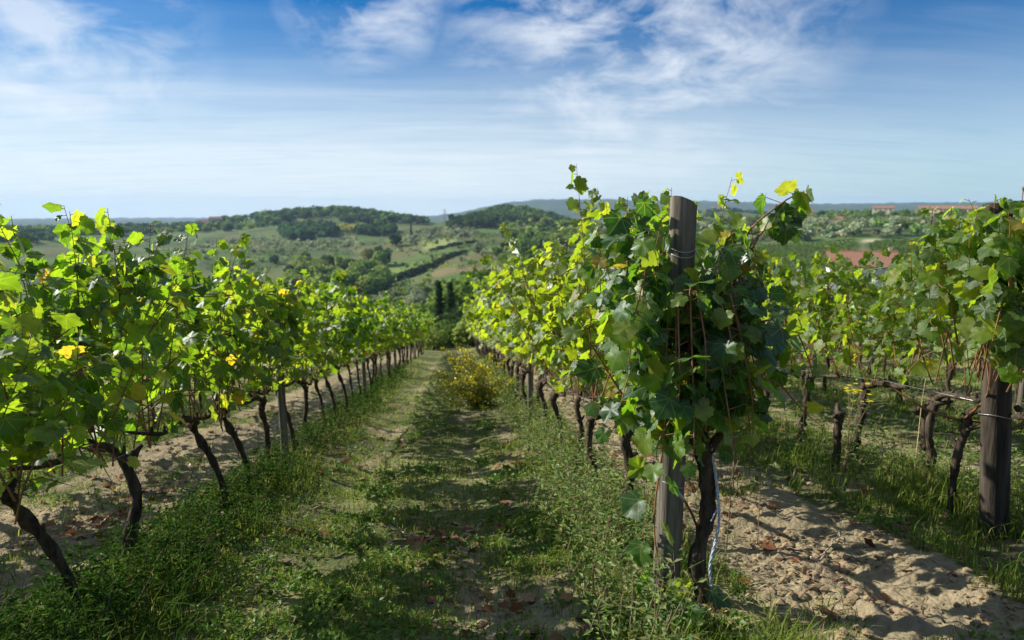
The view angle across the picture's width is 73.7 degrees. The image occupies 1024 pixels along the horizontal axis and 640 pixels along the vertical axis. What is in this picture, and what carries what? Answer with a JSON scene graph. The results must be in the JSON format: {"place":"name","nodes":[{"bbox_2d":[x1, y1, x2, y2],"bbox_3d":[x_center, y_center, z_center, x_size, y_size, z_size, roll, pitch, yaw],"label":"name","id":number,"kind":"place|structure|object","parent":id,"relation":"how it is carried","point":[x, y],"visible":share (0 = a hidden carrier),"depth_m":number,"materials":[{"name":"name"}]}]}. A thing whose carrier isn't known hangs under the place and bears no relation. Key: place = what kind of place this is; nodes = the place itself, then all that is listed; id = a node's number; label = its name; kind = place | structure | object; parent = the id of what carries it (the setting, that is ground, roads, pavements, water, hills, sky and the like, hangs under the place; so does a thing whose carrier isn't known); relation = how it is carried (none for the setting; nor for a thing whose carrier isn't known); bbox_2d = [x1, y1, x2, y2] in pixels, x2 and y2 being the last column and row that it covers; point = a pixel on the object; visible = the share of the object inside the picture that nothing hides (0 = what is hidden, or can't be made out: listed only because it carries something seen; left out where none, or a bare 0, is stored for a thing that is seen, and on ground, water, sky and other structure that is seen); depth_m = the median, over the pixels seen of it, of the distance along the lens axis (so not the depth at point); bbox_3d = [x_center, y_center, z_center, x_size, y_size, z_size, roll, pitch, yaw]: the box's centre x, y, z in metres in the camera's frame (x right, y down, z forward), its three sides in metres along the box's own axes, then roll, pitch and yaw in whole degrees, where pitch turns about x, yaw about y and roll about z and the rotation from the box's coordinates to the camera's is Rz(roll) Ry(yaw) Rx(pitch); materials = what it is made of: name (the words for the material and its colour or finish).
{"place":"outdoors","nodes":[
{"label":"outdoors","id":0,"kind":"place"},
{"bbox_2d":[0,199,1023,639],"bbox_3d":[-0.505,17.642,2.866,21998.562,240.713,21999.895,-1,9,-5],"label":"ground","id":1,"kind":"structure","parent":0,"point":[804,515],"depth_m":5.94,"materials":[{"name":"soil"}]},
{"bbox_2d":[0,225,56,243],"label":"woods","id":2,"kind":"object","parent":1,"relation":"on","point":[43,234],"visible":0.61,"depth_m":871.19,"materials":[{"name":"green plant"}]},
{"bbox_2d":[0,316,141,524],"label":"grapevine","id":3,"kind":"object","parent":1,"relation":"on","point":[29,382],"visible":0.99,"depth_m":2.79,"materials":[{"name":"green plant"}]},
{"bbox_2d":[0,261,208,615],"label":"grapevine","id":4,"kind":"object","parent":1,"relation":"on","point":[156,345],"visible":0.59,"depth_m":3.42,"materials":[{"name":"green plant"}]},
{"bbox_2d":[0,202,220,568],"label":"grapevine","id":5,"kind":"object","parent":1,"relation":"on","point":[144,289],"visible":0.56,"depth_m":3.90,"materials":[{"name":"green plant"}]},
{"bbox_2d":[0,210,285,235],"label":"hill woods","id":6,"kind":"object","parent":1,"relation":"on","point":[229,223],"visible":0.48,"depth_m":1200.27,"materials":[{"name":"green plant"}]},
{"bbox_2d":[127,283,172,429],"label":"grapevine","id":7,"kind":"object","parent":1,"relation":"on","point":[155,424],"visible":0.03,"depth_m":10.79,"materials":[{"name":"green plant"}]},
{"bbox_2d":[0,442,309,639],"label":"dark grass","id":8,"kind":"structure","parent":1,"relation":"on","point":[174,610],"depth_m":3.60,"materials":[{"name":"green plant"}]},
{"bbox_2d":[110,219,285,515],"bbox_3d":[-2.222,0.506,5.130,1.232,2.517,1.931,-5,11,-29],"label":"grapevine","id":9,"kind":"object","parent":1,"relation":"on","point":[234,349],"visible":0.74,"depth_m":5.20,"materials":[{"name":"green plant"}]},
{"bbox_2d":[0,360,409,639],"bbox_3d":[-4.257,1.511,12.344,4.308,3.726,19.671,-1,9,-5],"label":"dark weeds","id":10,"kind":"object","parent":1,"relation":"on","point":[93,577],"visible":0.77,"depth_m":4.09,"materials":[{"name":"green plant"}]},
{"bbox_2d":[168,270,307,489],"bbox_3d":[-2.573,0.659,5.914,1.024,2.258,1.999,3,10,15],"label":"grapevine","id":11,"kind":"object","parent":1,"relation":"on","point":[279,311],"visible":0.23,"depth_m":6.20,"materials":[{"name":"green plant"}]},
{"bbox_2d":[173,232,361,253],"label":"orchard","id":12,"kind":"object","parent":1,"relation":"on","point":[274,248],"visible":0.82,"depth_m":842.80,"materials":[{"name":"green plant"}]},
{"bbox_2d":[206,266,330,474],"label":"grapevine","id":13,"kind":"object","parent":1,"relation":"on","point":[308,328],"visible":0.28,"depth_m":7.10,"materials":[{"name":"green plant"}]},
{"bbox_2d":[272,290,288,460],"bbox_3d":[-2.483,0.783,7.344,0.094,2.256,0.095,-1,9,-5],"label":"trellis post","id":14,"kind":"object","parent":1,"relation":"on","point":[282,410],"visible":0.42,"depth_m":7.34,"materials":[{"name":"grey wood"}]},
{"bbox_2d":[0,349,396,501],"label":"trellis wire","id":15,"kind":"object","parent":14,"relation":"attached to","point":[170,437],"visible":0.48,"depth_m":4.54,"materials":[{"name":"silver metal"}]},
{"bbox_2d":[248,277,341,451],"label":"grapevine","id":16,"kind":"object","parent":1,"relation":"on","point":[336,312],"visible":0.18,"depth_m":7.87,"materials":[{"name":"green plant"}]},
{"bbox_2d":[276,219,339,240],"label":"hollow woods","id":17,"kind":"object","parent":1,"relation":"on","point":[310,229],"visible":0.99,"depth_m":950.39,"materials":[{"name":"green plant"}]},
{"bbox_2d":[301,272,328,289],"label":"broadleaf tree","id":18,"kind":"object","parent":1,"relation":"on","point":[317,279],"visible":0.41,"depth_m":411.35,"materials":[{"name":"green plant"}]},
{"bbox_2d":[281,295,351,435],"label":"grapevine","id":19,"kind":"object","parent":1,"relation":"on","point":[316,363],"visible":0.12,"depth_m":8.80,"materials":[{"name":"green plant"}]},
{"bbox_2d":[300,267,354,419],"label":"grapevine","id":20,"kind":"object","parent":1,"relation":"on","point":[332,288],"visible":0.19,"depth_m":10.30,"materials":[{"name":"green plant"}]},
{"bbox_2d":[301,284,372,429],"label":"grapevine","id":21,"kind":"object","parent":1,"relation":"on","point":[349,314],"visible":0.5,"depth_m":9.68,"materials":[{"name":"green plant"}]},
{"bbox_2d":[252,204,430,223],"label":"hill woods","id":22,"kind":"object","parent":1,"relation":"on","point":[344,214],"visible":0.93,"depth_m":1273.80,"materials":[{"name":"green plant"}]},
{"bbox_2d":[318,283,364,412],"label":"grapevine","id":23,"kind":"object","parent":1,"relation":"on","point":[357,344],"visible":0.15,"depth_m":11.38,"materials":[{"name":"green plant"}]},
{"bbox_2d":[353,275,372,293],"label":"broadleaf tree","id":24,"kind":"object","parent":1,"relation":"on","point":[362,283],"visible":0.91,"depth_m":420.16,"materials":[{"name":"green plant"}]},
{"bbox_2d":[349,296,379,400],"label":"grapevine","id":25,"kind":"object","parent":1,"relation":"on","point":[372,341],"visible":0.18,"depth_m":13.49,"materials":[{"name":"green plant"}]},
{"bbox_2d":[341,291,390,405],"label":"grapevine","id":26,"kind":"object","parent":1,"relation":"on","point":[372,333],"visible":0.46,"depth_m":12.46,"materials":[{"name":"green plant"}]},
{"bbox_2d":[352,222,397,235],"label":"hollow woods","id":27,"kind":"object","parent":1,"relation":"on","point":[379,228],"visible":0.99,"depth_m":984.42,"materials":[{"name":"green plant"}]},
{"bbox_2d":[367,276,384,293],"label":"broadleaf tree","id":28,"kind":"object","parent":1,"relation":"on","point":[377,284],"visible":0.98,"depth_m":419.84,"materials":[{"name":"green plant"}]},
{"bbox_2d":[363,301,396,395],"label":"grapevine","id":29,"kind":"object","parent":1,"relation":"on","point":[385,326],"visible":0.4,"depth_m":14.54,"materials":[{"name":"green plant"}]},
{"bbox_2d":[360,304,402,388],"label":"grapevine","id":30,"kind":"object","parent":1,"relation":"on","point":[398,312],"visible":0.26,"depth_m":15.55,"materials":[{"name":"green plant"}]},
{"bbox_2d":[202,220,572,301],"bbox_3d":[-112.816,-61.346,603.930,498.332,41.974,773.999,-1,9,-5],"label":"scrub","id":31,"kind":"object","parent":1,"relation":"on","point":[396,284],"visible":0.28,"depth_m":689.03,"materials":[{"name":"green plant"}]},
{"bbox_2d":[373,308,405,384],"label":"grapevine","id":32,"kind":"object","parent":1,"relation":"on","point":[397,324],"visible":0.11,"depth_m":16.51,"materials":[{"name":"green plant"}]},
{"bbox_2d":[383,312,411,379],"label":"grapevine","id":33,"kind":"object","parent":1,"relation":"on","point":[408,336],"visible":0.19,"depth_m":19.04,"materials":[{"name":"green plant"}]},
{"bbox_2d":[397,304,415,369],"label":"grapevine","id":34,"kind":"object","parent":1,"relation":"on","point":[412,321],"visible":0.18,"depth_m":22.23,"materials":[{"name":"green plant"}]},
{"bbox_2d":[393,263,433,280],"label":"hedge","id":35,"kind":"object","parent":1,"relation":"on","point":[408,273],"visible":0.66,"depth_m":512.71,"materials":[{"name":"green plant"}]},
{"bbox_2d":[406,292,427,305],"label":"olive tree","id":36,"kind":"object","parent":1,"relation":"on","point":[414,298],"visible":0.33,"depth_m":285.96,"materials":[{"name":"green plant"}]},
{"bbox_2d":[417,326,448,350],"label":"shrub","id":37,"kind":"object","parent":1,"relation":"on","point":[436,339],"visible":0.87,"depth_m":44.07,"materials":[{"name":"green plant"}]},
{"bbox_2d":[433,280,443,324],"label":"cypress tree","id":38,"kind":"object","parent":1,"relation":"on","point":[438,306],"visible":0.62,"depth_m":117.84,"materials":[{"name":"green plant"}]},
{"bbox_2d":[406,225,474,240],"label":"orchard","id":39,"kind":"object","parent":1,"relation":"on","point":[434,235],"visible":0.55,"depth_m":888.81,"materials":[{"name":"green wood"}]},
{"bbox_2d":[424,319,458,347],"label":"shrub","id":40,"kind":"object","parent":1,"relation":"on","point":[446,327],"visible":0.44,"depth_m":46.99,"materials":[{"name":"green plant"}]},
{"bbox_2d":[427,249,467,267],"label":"hedge","id":41,"kind":"object","parent":1,"relation":"on","point":[438,261],"visible":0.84,"depth_m":577.10,"materials":[{"name":"green plant"}]},
{"bbox_2d":[444,282,454,313],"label":"cypress tree","id":42,"kind":"object","parent":1,"relation":"on","point":[450,302],"visible":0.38,"depth_m":116.08,"materials":[{"name":"green plant"}]},
{"bbox_2d":[422,267,489,318],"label":"broadleaf tree","id":43,"kind":"object","parent":1,"relation":"on","point":[461,284],"visible":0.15,"depth_m":126.07,"materials":[{"name":"green plant"}]},
{"bbox_2d":[431,306,483,346],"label":"broadleaf tree","id":44,"kind":"object","parent":1,"relation":"on","point":[449,316],"visible":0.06,"depth_m":80.12,"materials":[{"name":"green plant"}]},
{"bbox_2d":[408,346,515,410],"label":"flowering bush","id":45,"kind":"object","parent":1,"relation":"on","point":[477,389],"visible":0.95,"depth_m":12.46,"materials":[{"name":"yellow plant"}]},
{"bbox_2d":[450,318,475,346],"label":"shrub","id":46,"kind":"object","parent":1,"relation":"on","point":[461,328],"visible":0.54,"depth_m":46.02,"materials":[{"name":"green plant"}]},
{"bbox_2d":[444,213,498,229],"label":"hill woods","id":47,"kind":"object","parent":1,"relation":"on","point":[484,219],"visible":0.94,"depth_m":930.41,"materials":[{"name":"green plant"}]},
{"bbox_2d":[463,294,492,364],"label":"grapevine","id":48,"kind":"object","parent":1,"relation":"on","point":[470,315],"visible":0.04,"depth_m":19.28,"materials":[{"name":"green plant"}]},
{"bbox_2d":[470,281,499,377],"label":"grapevine","id":49,"kind":"object","parent":1,"relation":"on","point":[481,323],"visible":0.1,"depth_m":16.61,"materials":[{"name":"green plant"}]},
{"bbox_2d":[473,293,503,380],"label":"grapevine","id":50,"kind":"object","parent":1,"relation":"on","point":[476,302],"visible":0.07,"depth_m":15.64,"materials":[{"name":"green plant"}]},
{"bbox_2d":[471,267,507,387],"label":"grapevine","id":51,"kind":"object","parent":1,"relation":"on","point":[484,330],"visible":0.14,"depth_m":14.79,"materials":[{"name":"green plant"}]},
{"bbox_2d":[466,271,515,393],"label":"grapevine","id":52,"kind":"object","parent":1,"relation":"on","point":[487,302],"visible":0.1,"depth_m":12.82,"materials":[{"name":"green plant"}]},
{"bbox_2d":[476,278,511,387],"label":"grapevine","id":53,"kind":"object","parent":1,"relation":"on","point":[486,333],"visible":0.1,"depth_m":13.82,"materials":[{"name":"green plant"}]},
{"bbox_2d":[490,269,526,405],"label":"grapevine","id":54,"kind":"object","parent":1,"relation":"on","point":[496,311],"visible":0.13,"depth_m":10.86,"materials":[{"name":"green plant"}]},
{"bbox_2d":[488,256,529,400],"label":"grapevine","id":55,"kind":"object","parent":1,"relation":"on","point":[503,336],"visible":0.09,"depth_m":11.95,"materials":[{"name":"green plant"}]},
{"bbox_2d":[0,341,1023,639],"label":"grass","id":56,"kind":"structure","parent":1,"relation":"on","point":[796,625],"depth_m":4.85,"materials":[{"name":"green plant"}]},
{"bbox_2d":[0,378,1023,639],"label":"weed stems","id":57,"kind":"object","parent":1,"relation":"on","point":[524,504],"visible":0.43,"depth_m":4.41,"materials":[{"name":"green plant"}]},
{"bbox_2d":[0,398,1023,639],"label":"dry straw","id":58,"kind":"object","parent":1,"relation":"on","point":[812,577],"visible":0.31,"depth_m":4.31,"materials":[{"name":"beige plant"}]},
{"bbox_2d":[0,391,1023,639],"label":"soil clods","id":59,"kind":"object","parent":1,"relation":"on","point":[850,597],"visible":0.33,"depth_m":4.17,"materials":[{"name":"brown soil"}]},
{"bbox_2d":[490,260,541,415],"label":"grapevine","id":60,"kind":"object","parent":1,"relation":"on","point":[524,370],"visible":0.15,"depth_m":9.94,"materials":[{"name":"green plant"}]},
{"bbox_2d":[464,203,571,221],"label":"hill woods","id":61,"kind":"object","parent":1,"relation":"on","point":[512,212],"visible":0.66,"depth_m":1137.66,"materials":[{"name":"green plant"}]},
{"bbox_2d":[22,377,1023,639],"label":"fallen leaves","id":62,"kind":"object","parent":1,"relation":"on","point":[568,597],"visible":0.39,"depth_m":4.90,"materials":[{"name":"brown plant"}]},
{"bbox_2d":[480,221,567,431],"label":"grapevine","id":63,"kind":"object","parent":1,"relation":"on","point":[485,260],"visible":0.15,"depth_m":7.89,"materials":[{"name":"green plant"}]},
{"bbox_2d":[504,265,547,419],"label":"grapevine","id":64,"kind":"object","parent":1,"relation":"on","point":[509,329],"visible":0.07,"depth_m":9.09,"materials":[{"name":"green plant"}]},
{"bbox_2d":[527,359,532,421],"bbox_3d":[0.257,0.649,9.682,0.099,2.255,0.094,-1,9,-5],"label":"trellis post","id":65,"kind":"object","parent":1,"relation":"on","point":[529,380],"visible":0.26,"depth_m":9.70,"materials":[{"name":"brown wood"}]},
{"bbox_2d":[489,239,601,472],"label":"grapevine","id":66,"kind":"object","parent":1,"relation":"on","point":[539,332],"visible":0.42,"depth_m":6.05,"materials":[{"name":"green plant"}]},
{"bbox_2d":[499,222,601,448],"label":"grapevine","id":67,"kind":"object","parent":1,"relation":"on","point":[531,266],"visible":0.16,"depth_m":6.72,"materials":[{"name":"green plant"}]},
{"bbox_2d":[502,214,600,238],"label":"hill woods","id":68,"kind":"object","parent":1,"relation":"on","point":[539,227],"visible":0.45,"depth_m":917.35,"materials":[{"name":"green plant"}]},
{"bbox_2d":[502,164,698,494],"bbox_3d":[0.776,0.229,5.237,1.376,2.707,1.386,-3,10,-21],"label":"grapevine","id":69,"kind":"object","parent":1,"relation":"on","point":[570,292],"visible":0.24,"depth_m":5.07,"materials":[{"name":"green plant"}]},
{"bbox_2d":[557,210,734,245],"bbox_3d":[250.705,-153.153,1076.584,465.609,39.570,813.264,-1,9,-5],"label":"hill woods","id":70,"kind":"object","parent":1,"relation":"on","point":[703,226],"visible":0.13,"depth_m":883.10,"materials":[{"name":"green plant"}]},
{"bbox_2d":[557,171,743,534],"bbox_3d":[0.831,0.340,4.192,1.082,2.476,1.710,-1,9,-5],"label":"grapevine","id":71,"kind":"object","parent":1,"relation":"on","point":[571,333],"visible":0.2,"depth_m":4.25,"materials":[{"name":"green plant"}]},
{"bbox_2d":[652,196,702,603],"bbox_3d":[0.812,0.584,3.290,0.248,2.328,0.145,6,11,34],"label":"trellis post","id":72,"kind":"object","parent":1,"relation":"on","point":[681,255],"visible":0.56,"depth_m":3.28,"materials":[{"name":"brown wood"}]},
{"bbox_2d":[573,179,829,635],"bbox_3d":[0.857,0.418,3.288,1.159,2.142,1.092,-1,9,-5],"label":"grapevine","id":73,"kind":"object","parent":1,"relation":"on","point":[690,387],"visible":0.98,"depth_m":2.97,"materials":[{"name":"green plant"}]},
{"bbox_2d":[708,444,720,585],"bbox_3d":[0.969,0.999,3.281,0.056,0.822,0.073,-1,9,-5],"label":"twine","id":74,"kind":"object","parent":73,"relation":"hanging from","point":[718,522],"visible":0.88,"depth_m":3.26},
{"bbox_2d":[724,434,739,572],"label":"dry stalk","id":75,"kind":"object","parent":1,"relation":"on","point":[731,504],"visible":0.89,"depth_m":3.88,"materials":[{"name":"brown plant"}]},
{"bbox_2d":[698,207,768,214],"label":"hill woods","id":76,"kind":"object","parent":1,"relation":"on","point":[734,209],"visible":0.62,"depth_m":1915.34,"materials":[{"name":"green plant"}]},
{"bbox_2d":[471,355,1023,639],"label":"tall weeds","id":77,"kind":"object","parent":1,"relation":"on","point":[611,563],"visible":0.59,"depth_m":4.40,"materials":[{"name":"green plant"}]},
{"bbox_2d":[748,268,820,427],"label":"grapevine","id":78,"kind":"object","parent":1,"relation":"on","point":[766,393],"visible":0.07,"depth_m":7.91,"materials":[{"name":"green plant"}]},
{"bbox_2d":[554,428,1023,638],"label":"long grass","id":79,"kind":"structure","parent":1,"relation":"on","point":[821,472],"depth_m":4.87,"materials":[{"name":"green plant"}]},
{"bbox_2d":[751,240,857,273],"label":"vineyard plot","id":80,"kind":"object","parent":1,"relation":"on","point":[846,245],"visible":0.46,"depth_m":420.24,"materials":[{"name":"green plant"}]},
{"bbox_2d":[794,282,831,385],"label":"grapevine","id":81,"kind":"object","parent":1,"relation":"on","point":[807,346],"visible":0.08,"depth_m":12.71,"materials":[{"name":"green plant"}]},
{"bbox_2d":[755,244,890,440],"bbox_3d":[3.215,0.323,7.325,1.030,2.298,1.484,-4,10,-26],"label":"grapevine","id":82,"kind":"object","parent":1,"relation":"on","point":[783,280],"visible":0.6,"depth_m":7.06,"materials":[{"name":"green plant"}]},
{"bbox_2d":[808,288,862,390],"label":"grapevine","id":83,"kind":"object","parent":1,"relation":"on","point":[827,361],"visible":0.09,"depth_m":11.71,"materials":[{"name":"green plant"}]},
{"bbox_2d":[831,403,845,472],"bbox_3d":[2.900,1.105,6.071,0.114,0.714,0.273,5,10,28],"label":"vine stump","id":84,"kind":"object","parent":1,"relation":"on","point":[838,415],"visible":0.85,"depth_m":6.05,"materials":[{"name":"brown wood"}]},
{"bbox_2d":[715,213,972,244],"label":"olive grove","id":85,"kind":"object","parent":1,"relation":"on","point":[892,224],"visible":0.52,"depth_m":546.49,"materials":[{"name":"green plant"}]},
{"bbox_2d":[790,251,923,460],"bbox_3d":[3.190,0.362,6.402,1.104,2.204,1.638,-1,9,-5],"label":"grapevine","id":86,"kind":"object","parent":1,"relation":"on","point":[849,326],"visible":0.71,"depth_m":6.25,"materials":[{"name":"green plant"}]},
{"bbox_2d":[840,383,873,475],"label":"wildflower","id":87,"kind":"object","parent":1,"relation":"on","point":[845,467],"visible":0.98,"depth_m":5.90,"materials":[{"name":"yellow plant"}]},
{"bbox_2d":[826,248,898,288],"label":"farm building","id":88,"kind":"structure","parent":1,"relation":"on","point":[856,256],"depth_m":131.45,"materials":[{"name":"red paint"}]},
{"bbox_2d":[727,208,1014,221],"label":"hill woods","id":89,"kind":"object","parent":1,"relation":"on","point":[857,213],"visible":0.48,"depth_m":825.94,"materials":[{"name":"green plant"}]},
{"bbox_2d":[852,273,913,381],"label":"grapevine","id":90,"kind":"object","parent":1,"relation":"on","point":[870,330],"visible":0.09,"depth_m":10.67,"materials":[{"name":"green plant"}]},
{"bbox_2d":[866,279,937,402],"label":"grapevine","id":91,"kind":"object","parent":1,"relation":"on","point":[885,289],"visible":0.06,"depth_m":9.79,"materials":[{"name":"green plant"}]},
{"bbox_2d":[869,238,964,260],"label":"vineyard plot","id":92,"kind":"object","parent":1,"relation":"on","point":[877,245],"visible":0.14,"depth_m":408.72,"materials":[{"name":"green plant"}]},
{"bbox_2d":[911,399,929,467],"bbox_3d":[3.489,1.048,5.859,0.211,0.727,0.127,-1,9,-5],"label":"vine stump","id":93,"kind":"object","parent":1,"relation":"on","point":[924,414],"visible":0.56,"depth_m":5.82,"materials":[{"name":"brown wood"}]},
{"bbox_2d":[881,198,981,478],"bbox_3d":[3.353,0.265,5.398,1.028,2.415,1.564,1,9,6],"label":"grapevine","id":94,"kind":"object","parent":1,"relation":"on","point":[917,367],"visible":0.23,"depth_m":5.32,"materials":[{"name":"green plant"}]},
{"bbox_2d":[899,309,973,410],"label":"grapevine","id":95,"kind":"object","parent":1,"relation":"on","point":[950,375],"visible":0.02,"depth_m":8.87,"materials":[{"name":"green plant"}]},
{"bbox_2d":[917,205,978,215],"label":"long barn","id":96,"kind":"structure","parent":1,"relation":"on","point":[967,208],"depth_m":831.20,"materials":[{"name":"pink paint"}]},
{"bbox_2d":[885,186,1023,521],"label":"grapevine","id":97,"kind":"object","parent":1,"relation":"on","point":[994,320],"visible":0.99,"depth_m":3.90,"materials":[{"name":"green plant"}]},
{"bbox_2d":[978,203,1022,540],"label":"trellis post","id":98,"kind":"object","parent":1,"relation":"on","point":[995,458],"visible":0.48,"depth_m":4.15,"materials":[{"name":"brown wood"}]},
{"bbox_2d":[1014,379,1023,423],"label":"trellis post","id":99,"kind":"object","parent":1,"relation":"on","point":[1020,394],"visible":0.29,"depth_m":7.82,"materials":[{"name":"grey wood"}]},
{"bbox_2d":[0,0,1023,218],"label":"sky","id":100,"kind":"structure","parent":0,"point":[128,108],"materials":[{"name":"blue"}]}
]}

